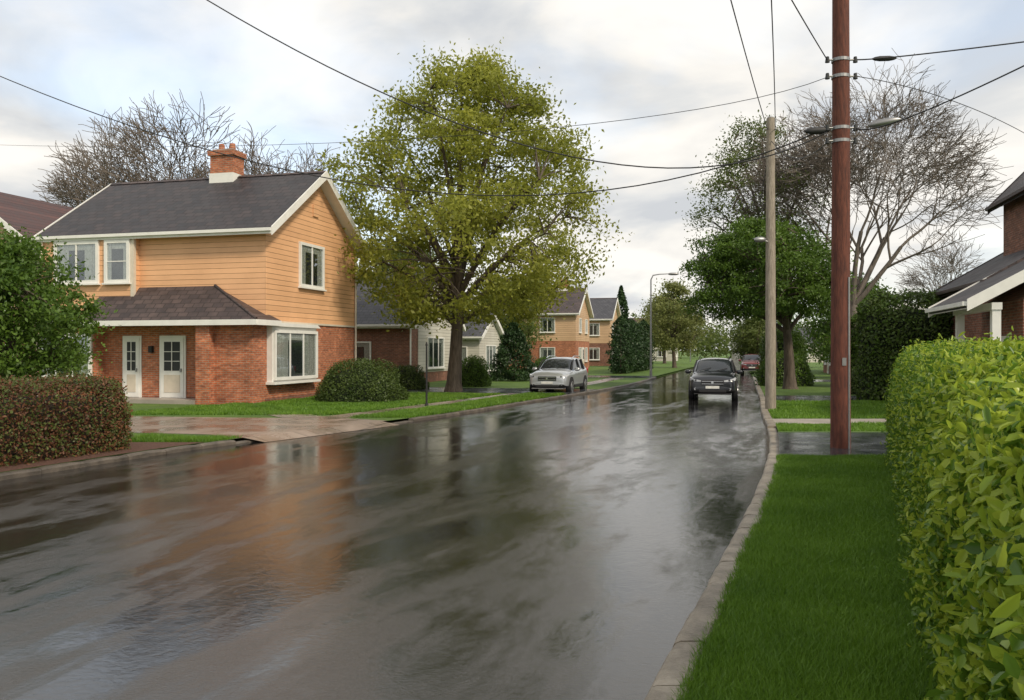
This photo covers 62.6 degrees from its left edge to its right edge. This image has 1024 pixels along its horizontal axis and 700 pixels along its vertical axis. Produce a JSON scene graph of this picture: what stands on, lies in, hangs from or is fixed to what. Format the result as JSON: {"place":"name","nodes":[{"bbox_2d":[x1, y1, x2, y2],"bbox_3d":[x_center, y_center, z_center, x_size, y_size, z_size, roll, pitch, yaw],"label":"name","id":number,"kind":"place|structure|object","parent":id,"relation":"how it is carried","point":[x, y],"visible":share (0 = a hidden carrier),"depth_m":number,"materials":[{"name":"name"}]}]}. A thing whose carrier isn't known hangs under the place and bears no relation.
{"place":"outdoors","nodes":[
{"label":"outdoors","id":0,"kind":"place"},
{"bbox_2d":[120,416,397,441],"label":"driveway","id":1,"kind":"structure","parent":0,"point":[267,429],"depth_m":21.12,"materials":[{"name":"concrete"}]},
{"bbox_2d":[266,414,330,417],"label":"garden path","id":2,"kind":"structure","parent":0,"point":[298,416],"depth_m":23.93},
{"bbox_2d":[0,358,768,699],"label":"road","id":3,"kind":"structure","parent":0,"point":[568,548],"depth_m":8.15,"materials":[{"name":"asphalt"}]},
{"bbox_2d":[0,377,655,480],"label":"kerb","id":4,"kind":"structure","parent":3,"relation":"on","point":[53,468],"depth_m":16.39,"materials":[{"name":"concrete"}]},
{"bbox_2d":[644,376,778,699],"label":"kerb","id":5,"kind":"structure","parent":3,"relation":"on","point":[666,681],"depth_m":6.29,"materials":[{"name":"concrete"}]},
{"bbox_2d":[685,356,742,399],"bbox_3d":[8.449,1.164,35.195,2.302,1.782,4.690,0,0,15],"label":"dark suv","id":6,"kind":"object","parent":3,"relation":"on","point":[714,376],"visible":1,"depth_m":33.30,"materials":[{"name":"paint"}]},
{"bbox_2d":[738,353,760,373],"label":"maroon suv","id":7,"kind":"object","parent":3,"relation":"on","point":[748,363],"visible":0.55,"depth_m":70.66,"materials":[{"name":"paint"}]},
{"bbox_2d":[0,351,930,699],"bbox_3d":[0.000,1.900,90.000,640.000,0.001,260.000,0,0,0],"label":"lawn","id":8,"kind":"structure","parent":0,"point":[816,371],"depth_m":42.66,"materials":[{"name":"green plant"}]},
{"bbox_2d":[0,222,120,396],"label":"maple tree","id":9,"kind":"object","parent":8,"relation":"on","point":[38,317],"visible":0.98,"depth_m":20.92,"materials":[{"name":"green plant"}]},
{"bbox_2d":[0,442,201,471],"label":"mulch bed","id":10,"kind":"object","parent":8,"relation":"on","point":[138,446],"visible":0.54,"depth_m":15.25,"materials":[{"name":"soil"}]},
{"bbox_2d":[0,369,134,466],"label":"berberis hedge","id":11,"kind":"object","parent":10,"relation":"on","point":[42,425],"visible":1,"depth_m":14.96,"materials":[{"name":"red plant"}]},
{"bbox_2d":[34,107,208,207],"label":"bare elm tree","id":12,"kind":"object","parent":8,"relation":"on","point":[67,188],"visible":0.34,"depth_m":55.08,"materials":[{"name":"brown plant"}]},
{"bbox_2d":[112,397,194,403],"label":"porch slab","id":13,"kind":"structure","parent":8,"relation":"on","point":[145,400],"depth_m":29.89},
{"bbox_2d":[195,325,214,404],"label":"porch pillar","id":14,"kind":"structure","parent":13,"relation":"on","point":[204,364],"depth_m":29.38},
{"bbox_2d":[68,90,265,201],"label":"bare elm tree","id":15,"kind":"object","parent":8,"relation":"on","point":[143,138],"visible":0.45,"depth_m":50.99,"materials":[{"name":"brown plant"}]},
{"bbox_2d":[127,432,242,441],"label":"grass","id":16,"kind":"structure","parent":8,"relation":"on","point":[151,437],"depth_m":17.57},
{"bbox_2d":[105,325,354,397],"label":"ground floor wall","id":17,"kind":"structure","parent":8,"relation":"on","point":[336,344],"depth_m":31.52,"materials":[{"name":"red brick"}]},
{"bbox_2d":[48,326,104,394],"bbox_3d":[-16.652,0.510,31.773,2.590,2.980,0.550,0,0,15],"label":"bay","id":18,"kind":"object","parent":17,"relation":"attached to","point":[97,368],"depth_m":31.39,"materials":[{"name":"red brick"}]},
{"bbox_2d":[123,336,141,396],"bbox_3d":[-14.151,0.615,31.374,0.810,2.290,0.046,0,0,15],"label":"door frame","id":19,"kind":"object","parent":17,"relation":"attached to","point":[140,366],"visible":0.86,"depth_m":31.27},
{"bbox_2d":[124,338,138,396],"bbox_3d":[-14.178,0.645,31.357,0.650,2.190,0.033,0,0,15],"label":"door","id":20,"kind":"structure","parent":19,"relation":"in","point":[126,372],"depth_m":31.31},
{"bbox_2d":[127,374,135,391],"bbox_3d":[-14.166,1.235,31.320,0.370,0.650,0.013,0,0,15],"label":"door panel","id":21,"kind":"structure","parent":20,"relation":"attached to","point":[131,382],"depth_m":31.31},
{"bbox_2d":[159,335,185,397],"bbox_3d":[-12.459,0.615,30.931,1.110,2.290,0.047,0,0,15],"label":"door frame","id":22,"kind":"object","parent":17,"relation":"attached to","point":[160,337],"visible":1,"depth_m":30.92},
{"bbox_2d":[161,338,183,397],"bbox_3d":[-12.484,0.645,30.909,0.950,2.190,0.034,0,0,15],"label":"door","id":23,"kind":"structure","parent":22,"relation":"in","point":[181,374],"depth_m":30.87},
{"bbox_2d":[164,375,179,392],"bbox_3d":[-12.473,1.235,30.876,0.670,0.650,0.013,0,0,15],"label":"door panel","id":24,"kind":"structure","parent":23,"relation":"attached to","point":[171,383],"depth_m":30.86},
{"bbox_2d":[140,187,355,325],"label":"siding","id":25,"kind":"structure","parent":17,"relation":"on","point":[233,265],"depth_m":31.11,"materials":[{"name":"orange"}]},
{"bbox_2d":[42,239,139,313],"bbox_3d":[-15.892,-2.750,31.656,4.160,2.900,0.329,0,0,15],"label":"bay","id":26,"kind":"object","parent":25,"relation":"attached to","point":[98,291],"visible":0.29,"depth_m":31.30,"materials":[{"name":"orange"}]},
{"bbox_2d":[69,250,84,280],"bbox_3d":[-16.317,-3.275,31.590,1.750,1.350,0.016,0,0,14],"label":"window recess","id":27,"kind":"object","parent":26,"relation":"attached to","point":[81,255],"depth_m":31.57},
{"bbox_2d":[95,240,99,282],"bbox_3d":[-15.423,-3.275,31.314,0.120,1.590,0.085,0,0,15],"label":"window frame","id":28,"kind":"object","parent":26,"relation":"attached to","point":[97,260],"visible":1,"depth_m":31.28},
{"bbox_2d":[104,240,107,282],"bbox_3d":[-15.056,-3.275,31.218,0.120,1.590,0.085,0,0,15],"label":"window frame","id":29,"kind":"object","parent":26,"relation":"attached to","point":[105,261],"visible":1,"depth_m":31.17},
{"bbox_2d":[112,249,122,279],"bbox_3d":[-14.576,-3.275,31.134,0.850,1.350,0.010,0,0,15],"label":"window recess","id":30,"kind":"object","parent":26,"relation":"attached to","point":[117,267],"depth_m":31.13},
{"bbox_2d":[126,239,129,281],"bbox_3d":[-14.117,-3.275,30.972,0.120,1.590,0.085,0,0,15],"label":"window frame","id":31,"kind":"object","parent":26,"relation":"attached to","point":[127,260],"visible":1,"depth_m":30.94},
{"bbox_2d":[130,239,135,295],"bbox_3d":[-13.958,-2.750,31.029,0.140,2.900,0.125,0,0,15],"label":"bay corner board","id":32,"kind":"object","parent":26,"relation":"attached to","point":[133,267],"visible":0.64,"depth_m":30.97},
{"bbox_2d":[35,173,322,236],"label":"roof front","id":33,"kind":"structure","parent":25,"relation":"on","point":[256,202],"depth_m":32.48,"materials":[{"name":"tile"}]},
{"bbox_2d":[36,231,270,241],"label":"fascia","id":34,"kind":"structure","parent":33,"relation":"attached to","point":[166,236],"depth_m":30.58,"materials":[{"name":"white paint"}]},
{"bbox_2d":[31,227,270,239],"bbox_3d":[-13.306,-4.225,30.655,10.090,0.110,0.103,0,0,15],"label":"gutter","id":35,"kind":"object","parent":34,"relation":"attached to","point":[160,233],"visible":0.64,"depth_m":30.49,"materials":[{"name":"white paint"}]},
{"bbox_2d":[110,170,325,184],"bbox_3d":[-12.246,-7.080,34.702,10.010,0.100,0.260,0,0,15],"label":"ridge cap","id":36,"kind":"object","parent":33,"relation":"on","point":[274,174],"visible":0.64,"depth_m":34.76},
{"bbox_2d":[210,155,243,174],"bbox_3d":[-11.689,-7.300,34.556,1.040,1.200,0.800,0,0,15],"label":"chimney","id":37,"kind":"object","parent":33,"relation":"on","point":[222,164],"visible":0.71,"depth_m":34.20,"materials":[{"name":"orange brick"}]},
{"bbox_2d":[209,172,239,182],"bbox_3d":[-11.690,-6.940,34.556,1.100,0.480,0.860,0,0,15],"label":"chimney flashing","id":38,"kind":"object","parent":37,"relation":"attached to","point":[222,177],"visible":0.57,"depth_m":34.15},
{"bbox_2d":[207,149,246,158],"bbox_3d":[-11.689,-8.001,34.556,1.200,0.198,0.960,0,0,15],"label":"chimney cap","id":39,"kind":"object","parent":37,"relation":"on","point":[232,152],"visible":0.71,"depth_m":34.15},
{"bbox_2d":[271,171,326,234],"bbox_3d":[-7.883,-5.572,31.432,0.042,3.085,4.115,0,0,15],"label":"bargeboard","id":40,"kind":"object","parent":33,"relation":"attached to","point":[301,200],"visible":1,"depth_m":31.29,"materials":[{"name":"white paint"}]},
{"bbox_2d":[36,242,356,393],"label":"downpipes","id":41,"kind":"object","parent":25,"relation":"attached to","point":[355,314],"visible":0.2,"depth_m":36.95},
{"bbox_2d":[265,234,266,314],"bbox_3d":[-8.754,-2.710,30.009,0.019,3.280,0.100,0,0,15],"label":"corner board","id":42,"kind":"object","parent":25,"relation":"attached to","point":[265,274],"visible":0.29,"depth_m":29.98,"materials":[{"name":"orange"}]},
{"bbox_2d":[306,252,316,285],"bbox_3d":[-7.921,-3.300,33.207,0.011,1.500,1.750,0,0,15],"label":"window recess","id":43,"kind":"object","parent":25,"relation":"attached to","point":[308,268],"depth_m":33.15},
{"bbox_2d":[320,180,366,256],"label":"soffit","id":44,"kind":"structure","parent":25,"relation":"attached to","point":[335,205],"depth_m":35.10,"materials":[{"name":"white paint"}]},
{"bbox_2d":[267,326,316,381],"bbox_3d":[-8.245,0.150,31.684,0.220,2.000,3.300,0,0,15],"label":"bay window box","id":45,"kind":"object","parent":17,"relation":"attached to","point":[270,329],"visible":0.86,"depth_m":30.10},
{"bbox_2d":[273,330,276,379],"bbox_3d":[-8.484,0.180,30.150,0.085,1.820,0.110,0,0,15],"label":"window frame","id":46,"kind":"object","parent":45,"relation":"attached to","point":[274,354],"visible":1,"depth_m":30.10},
{"bbox_2d":[266,379,320,384],"bbox_3d":[-8.177,1.196,31.667,0.360,0.088,3.460,0,0,15],"label":"bay window sill","id":47,"kind":"structure","parent":45,"relation":"attached to","point":[291,382],"depth_m":31.16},
{"bbox_2d":[266,323,320,328],"bbox_3d":[-8.231,-0.915,31.696,0.440,0.130,3.530,0,0,15],"label":"bay window hood","id":48,"kind":"object","parent":45,"relation":"on","point":[299,325],"visible":0.79,"depth_m":31.70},
{"bbox_2d":[288,340,302,376],"bbox_3d":[-8.130,0.180,31.659,0.012,1.600,2.990,0,0,15],"label":"window recess","id":49,"kind":"object","parent":45,"relation":"attached to","point":[296,357],"depth_m":31.70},
{"bbox_2d":[142,393,317,401],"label":"plinth","id":50,"kind":"structure","parent":8,"relation":"on","point":[289,397],"depth_m":31.28,"materials":[{"name":"brown brick"}]},
{"bbox_2d":[215,325,264,403],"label":"front bay wall","id":51,"kind":"structure","parent":8,"relation":"on","point":[239,363],"depth_m":29.45,"materials":[{"name":"red brick"}]},
{"bbox_2d":[85,286,280,320],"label":"porch roof","id":52,"kind":"structure","parent":51,"relation":"on","point":[184,303],"depth_m":30.14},
{"bbox_2d":[83,319,256,325],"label":"porch fascia","id":53,"kind":"structure","parent":52,"relation":"attached to","point":[182,322],"depth_m":29.41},
{"bbox_2d":[214,284,256,318],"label":"hip tiles","id":54,"kind":"object","parent":52,"relation":"on","point":[235,301],"visible":1,"depth_m":29.52,"materials":[{"name":"tile"}]},
{"bbox_2d":[257,319,281,325],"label":"porch fascia","id":55,"kind":"structure","parent":52,"relation":"attached to","point":[269,322],"depth_m":29.42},
{"bbox_2d":[191,121,349,193],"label":"bare elm tree","id":56,"kind":"object","parent":8,"relation":"on","point":[255,168],"visible":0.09,"depth_m":55.19,"materials":[{"name":"grey plant"}]},
{"bbox_2d":[123,392,499,414],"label":"grass","id":57,"kind":"structure","parent":8,"relation":"on","point":[302,406],"depth_m":27.26,"materials":[{"name":"plant"}]},
{"bbox_2d":[314,358,409,402],"bbox_3d":[-5.532,1.113,30.963,3.573,1.689,2.827,0,0,0],"label":"round bush","id":58,"kind":"object","parent":8,"relation":"on","point":[360,380],"visible":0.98,"depth_m":30.20,"materials":[{"name":"green plant"}]},
{"bbox_2d":[357,261,465,381],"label":"grey roof cottage","id":59,"kind":"structure","parent":8,"relation":"on","point":[376,340],"depth_m":47.79,"materials":[{"name":"brown brick"}]},
{"bbox_2d":[394,364,429,389],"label":"round bush","id":60,"kind":"object","parent":8,"relation":"on","point":[411,377],"visible":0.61,"depth_m":40.50,"materials":[{"name":"green plant"}]},
{"bbox_2d":[365,236,467,339],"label":"street tree","id":61,"kind":"object","parent":8,"relation":"on","point":[399,255],"visible":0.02,"depth_m":60.78,"materials":[{"name":"green plant"}]},
{"bbox_2d":[350,392,565,417],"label":"grass","id":62,"kind":"structure","parent":8,"relation":"on","point":[450,407],"depth_m":27.46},
{"bbox_2d":[313,37,631,391],"bbox_3d":[-2.214,-5.896,38.162,14.822,15.746,15.645,0,0,-21],"label":"ash tree","id":63,"kind":"object","parent":8,"relation":"on","point":[466,219],"visible":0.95,"depth_m":36.39,"materials":[{"name":"green plant"}]},
{"bbox_2d":[462,354,491,386],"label":"round bush","id":64,"kind":"object","parent":8,"relation":"on","point":[474,373],"visible":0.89,"depth_m":43.49,"materials":[{"name":"green plant"}]},
{"bbox_2d":[462,313,503,372],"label":"house","id":65,"kind":"structure","parent":8,"relation":"on","point":[484,343],"depth_m":63.07,"materials":[{"name":"beige"}]},
{"bbox_2d":[487,317,537,380],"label":"spruce bush","id":66,"kind":"object","parent":8,"relation":"on","point":[517,346],"visible":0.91,"depth_m":51.38,"materials":[{"name":"green plant"}]},
{"bbox_2d":[469,285,556,349],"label":"street tree","id":67,"kind":"object","parent":8,"relation":"on","point":[529,330],"visible":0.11,"depth_m":76.64,"materials":[{"name":"green plant"}]},
{"bbox_2d":[509,341,588,368],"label":"wall","id":68,"kind":"structure","parent":8,"relation":"on","point":[566,348],"depth_m":82.55,"materials":[{"name":"red brick"}]},
{"bbox_2d":[522,299,588,341],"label":"wall","id":69,"kind":"structure","parent":68,"relation":"on","point":[567,329],"depth_m":82.46,"materials":[{"name":"beige"}]},
{"bbox_2d":[478,289,585,312],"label":"roof front","id":70,"kind":"structure","parent":69,"relation":"attached to","point":[575,301],"depth_m":83.50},
{"bbox_2d":[589,343,617,365],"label":"wall","id":71,"kind":"structure","parent":8,"relation":"on","point":[604,348],"depth_m":100.25,"materials":[{"name":"brown brick"}]},
{"bbox_2d":[589,310,617,342],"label":"wall","id":72,"kind":"structure","parent":71,"relation":"on","point":[605,330],"depth_m":100.23,"materials":[{"name":"beige"}]},
{"bbox_2d":[589,298,616,318],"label":"roof front","id":73,"kind":"structure","parent":72,"relation":"attached to","point":[603,308],"depth_m":102.10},
{"bbox_2d":[604,316,635,373],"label":"cypress tree","id":74,"kind":"object","parent":8,"relation":"on","point":[615,351],"visible":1,"depth_m":66.62,"materials":[{"name":"green plant"}]},
{"bbox_2d":[617,285,630,319],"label":"spruce tree","id":75,"kind":"object","parent":8,"relation":"on","point":[622,300],"visible":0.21,"depth_m":144.42,"materials":[{"name":"green plant"}]},
{"bbox_2d":[610,317,638,372],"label":"cypress tree","id":76,"kind":"object","parent":8,"relation":"on","point":[635,353],"visible":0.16,"depth_m":68.73,"materials":[{"name":"green plant"}]},
{"bbox_2d":[625,321,642,371],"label":"cypress tree","id":77,"kind":"object","parent":8,"relation":"on","point":[637,348],"visible":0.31,"depth_m":70.67,"materials":[{"name":"green plant"}]},
{"bbox_2d":[628,318,645,370],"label":"cypress tree","id":78,"kind":"object","parent":8,"relation":"on","point":[638,333],"visible":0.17,"depth_m":72.78,"materials":[{"name":"green plant"}]},
{"bbox_2d":[636,323,649,370],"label":"cypress tree","id":79,"kind":"object","parent":8,"relation":"on","point":[644,346],"visible":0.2,"depth_m":74.69,"materials":[{"name":"green plant"}]},
{"bbox_2d":[639,319,655,369],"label":"cypress tree","id":80,"kind":"object","parent":8,"relation":"on","point":[643,322],"visible":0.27,"depth_m":78.73,"materials":[{"name":"green plant"}]},
{"bbox_2d":[649,273,678,376],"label":"street lamp","id":81,"kind":"object","parent":8,"relation":"on","point":[650,375],"visible":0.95,"depth_m":59.95,"materials":[{"name":"metal"}]},
{"bbox_2d":[632,293,702,363],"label":"lime tree","id":82,"kind":"object","parent":8,"relation":"on","point":[663,354],"visible":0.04,"depth_m":116.93,"materials":[{"name":"green plant"}]},
{"bbox_2d":[636,278,712,367],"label":"lime tree","id":83,"kind":"object","parent":8,"relation":"on","point":[675,325],"visible":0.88,"depth_m":89.00,"materials":[{"name":"green plant"}]},
{"bbox_2d":[631,310,817,358],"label":"distant trees","id":84,"kind":"object","parent":8,"relation":"on","point":[711,343],"visible":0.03,"depth_m":198.83,"materials":[{"name":"green plant"}]},
{"bbox_2d":[717,315,779,359],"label":"street tree","id":85,"kind":"object","parent":8,"relation":"on","point":[748,336],"visible":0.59,"depth_m":77.65,"materials":[{"name":"green plant"}]},
{"bbox_2d":[675,103,831,351],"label":"birch tree","id":86,"kind":"object","parent":8,"relation":"on","point":[721,180],"visible":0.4,"depth_m":49.70,"materials":[{"name":"green plant"}]},
{"bbox_2d":[667,212,862,388],"bbox_3d":[12.350,-2.403,40.932,8.731,8.747,8.996,0,0,28],"label":"clipped oak tree","id":87,"kind":"object","parent":8,"relation":"on","point":[726,267],"visible":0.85,"depth_m":39.16,"materials":[{"name":"green plant"}]},
{"bbox_2d":[754,116,777,409],"bbox_3d":[8.023,-2.640,26.604,0.788,9.480,0.338,0,0,-28],"label":"utility pole","id":88,"kind":"object","parent":8,"relation":"on","point":[770,343],"visible":0.95,"depth_m":26.58,"materials":[{"name":"grey wood"}]},
{"bbox_2d":[729,327,822,362],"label":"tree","id":89,"kind":"object","parent":8,"relation":"on","point":[734,359],"visible":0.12,"depth_m":132.70,"materials":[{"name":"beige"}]},
{"bbox_2d":[755,326,810,378],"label":"laurel hedge","id":90,"kind":"object","parent":8,"relation":"on","point":[798,341],"visible":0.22,"depth_m":50.61,"materials":[{"name":"green plant"}]},
{"bbox_2d":[754,349,815,385],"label":"round bush","id":91,"kind":"object","parent":8,"relation":"on","point":[804,376],"visible":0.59,"depth_m":44.31,"materials":[{"name":"green plant"}]},
{"bbox_2d":[667,452,942,699],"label":"grass","id":92,"kind":"structure","parent":8,"relation":"on","point":[809,497],"depth_m":6.25,"materials":[{"name":"plant"}]},
{"bbox_2d":[768,399,888,418],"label":"grass","id":93,"kind":"structure","parent":8,"relation":"on","point":[812,409],"depth_m":26.14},
{"bbox_2d":[773,419,886,423],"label":"footpath","id":94,"kind":"structure","parent":8,"relation":"on","point":[811,421],"depth_m":22.62,"materials":[{"name":"concrete"}]},
{"bbox_2d":[776,420,888,430],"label":"grass","id":95,"kind":"structure","parent":8,"relation":"on","point":[860,426],"depth_m":20.26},
{"bbox_2d":[793,270,895,364],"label":"street tree","id":96,"kind":"object","parent":8,"relation":"on","point":[822,334],"visible":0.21,"depth_m":55.61,"materials":[{"name":"green plant"}]},
{"bbox_2d":[804,0,900,448],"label":"utility pole","id":97,"kind":"object","parent":8,"relation":"on","point":[840,389],"visible":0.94,"depth_m":16.21,"materials":[{"name":"brown wood"}]},
{"bbox_2d":[0,0,1023,223],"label":"power lines","id":98,"kind":"object","parent":97,"relation":"attached to","point":[742,161],"visible":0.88,"depth_m":17.43,"materials":[{"name":"rubber"}]},
{"bbox_2d":[850,308,875,373],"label":"laurel hedge","id":99,"kind":"object","parent":8,"relation":"on","point":[853,331],"visible":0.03,"depth_m":42.33,"materials":[{"name":"green plant"}]},
{"bbox_2d":[725,50,1012,328],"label":"bare elm tree","id":100,"kind":"object","parent":8,"relation":"on","point":[823,158],"visible":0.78,"depth_m":45.51,"materials":[{"name":"brown plant"}]},
{"bbox_2d":[853,284,953,400],"bbox_3d":[14.702,-0.230,31.361,3.576,4.399,3.463,0,0,0],"label":"laurel hedge","id":101,"kind":"object","parent":8,"relation":"on","point":[883,337],"visible":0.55,"depth_m":30.61,"materials":[{"name":"green plant"}]},
{"bbox_2d":[891,227,983,291],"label":"bare elm tree","id":102,"kind":"object","parent":8,"relation":"on","point":[937,268],"visible":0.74,"depth_m":82.35,"materials":[{"name":"grey plant"}]},
{"bbox_2d":[880,326,1023,699],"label":"privet hedge","id":103,"kind":"object","parent":8,"relation":"on","point":[954,444],"visible":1,"depth_m":3.70,"materials":[{"name":"green plant"}]},
{"bbox_2d":[925,172,1023,343],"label":"brick cottage","id":104,"kind":"structure","parent":8,"relation":"on","point":[983,298],"depth_m":24.60,"materials":[{"name":"brick"}]},
{"bbox_2d":[325,377,621,417],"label":"sidewalk","id":105,"kind":"structure","parent":0,"point":[446,402],"depth_m":29.26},
{"bbox_2d":[405,387,594,393],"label":"driveway","id":106,"kind":"structure","parent":0,"point":[488,390],"depth_m":39.25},
{"bbox_2d":[530,356,587,391],"bbox_3d":[2.248,1.164,39.795,2.302,1.782,4.690,0,0,17],"label":"silver suv","id":107,"kind":"object","parent":106,"relation":"on","point":[569,374],"visible":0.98,"depth_m":38.44,"materials":[{"name":"paint"}]},
{"bbox_2d":[0,0,1023,350],"label":"sky","id":108,"kind":"structure","parent":0,"point":[616,60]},
{"bbox_2d":[776,396,855,400],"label":"driveway","id":109,"kind":"structure","parent":0,"point":[810,398],"depth_m":32.88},
{"bbox_2d":[778,432,888,455],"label":"driveway","id":110,"kind":"structure","parent":0,"point":[815,443],"depth_m":17.05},
{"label":"lower wall","id":111,"kind":"object","parent":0,"visible":0},
{"bbox_2d":[0,226,31,308],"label":"wall","id":112,"kind":"structure","parent":111,"relation":"on","point":[1,228],"depth_m":36.07,"materials":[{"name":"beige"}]},
{"bbox_2d":[0,192,73,243],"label":"roof","id":113,"kind":"structure","parent":112,"relation":"on","point":[33,216],"depth_m":38.19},
{"bbox_3d":[-11.726,-5.605,36.684,10.050,2.950,4.093,0,0,15],"label":"roof back","id":114,"kind":"object","parent":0,"visible":0},
{"bbox_2d":[327,172,368,250],"bbox_3d":[-6.840,-5.572,35.413,0.045,3.085,4.113,0,0,15],"label":"bargeboard","id":115,"kind":"object","parent":114,"relation":"attached to","point":[341,202],"visible":0.57,"depth_m":34.74,"materials":[{"name":"white paint"}]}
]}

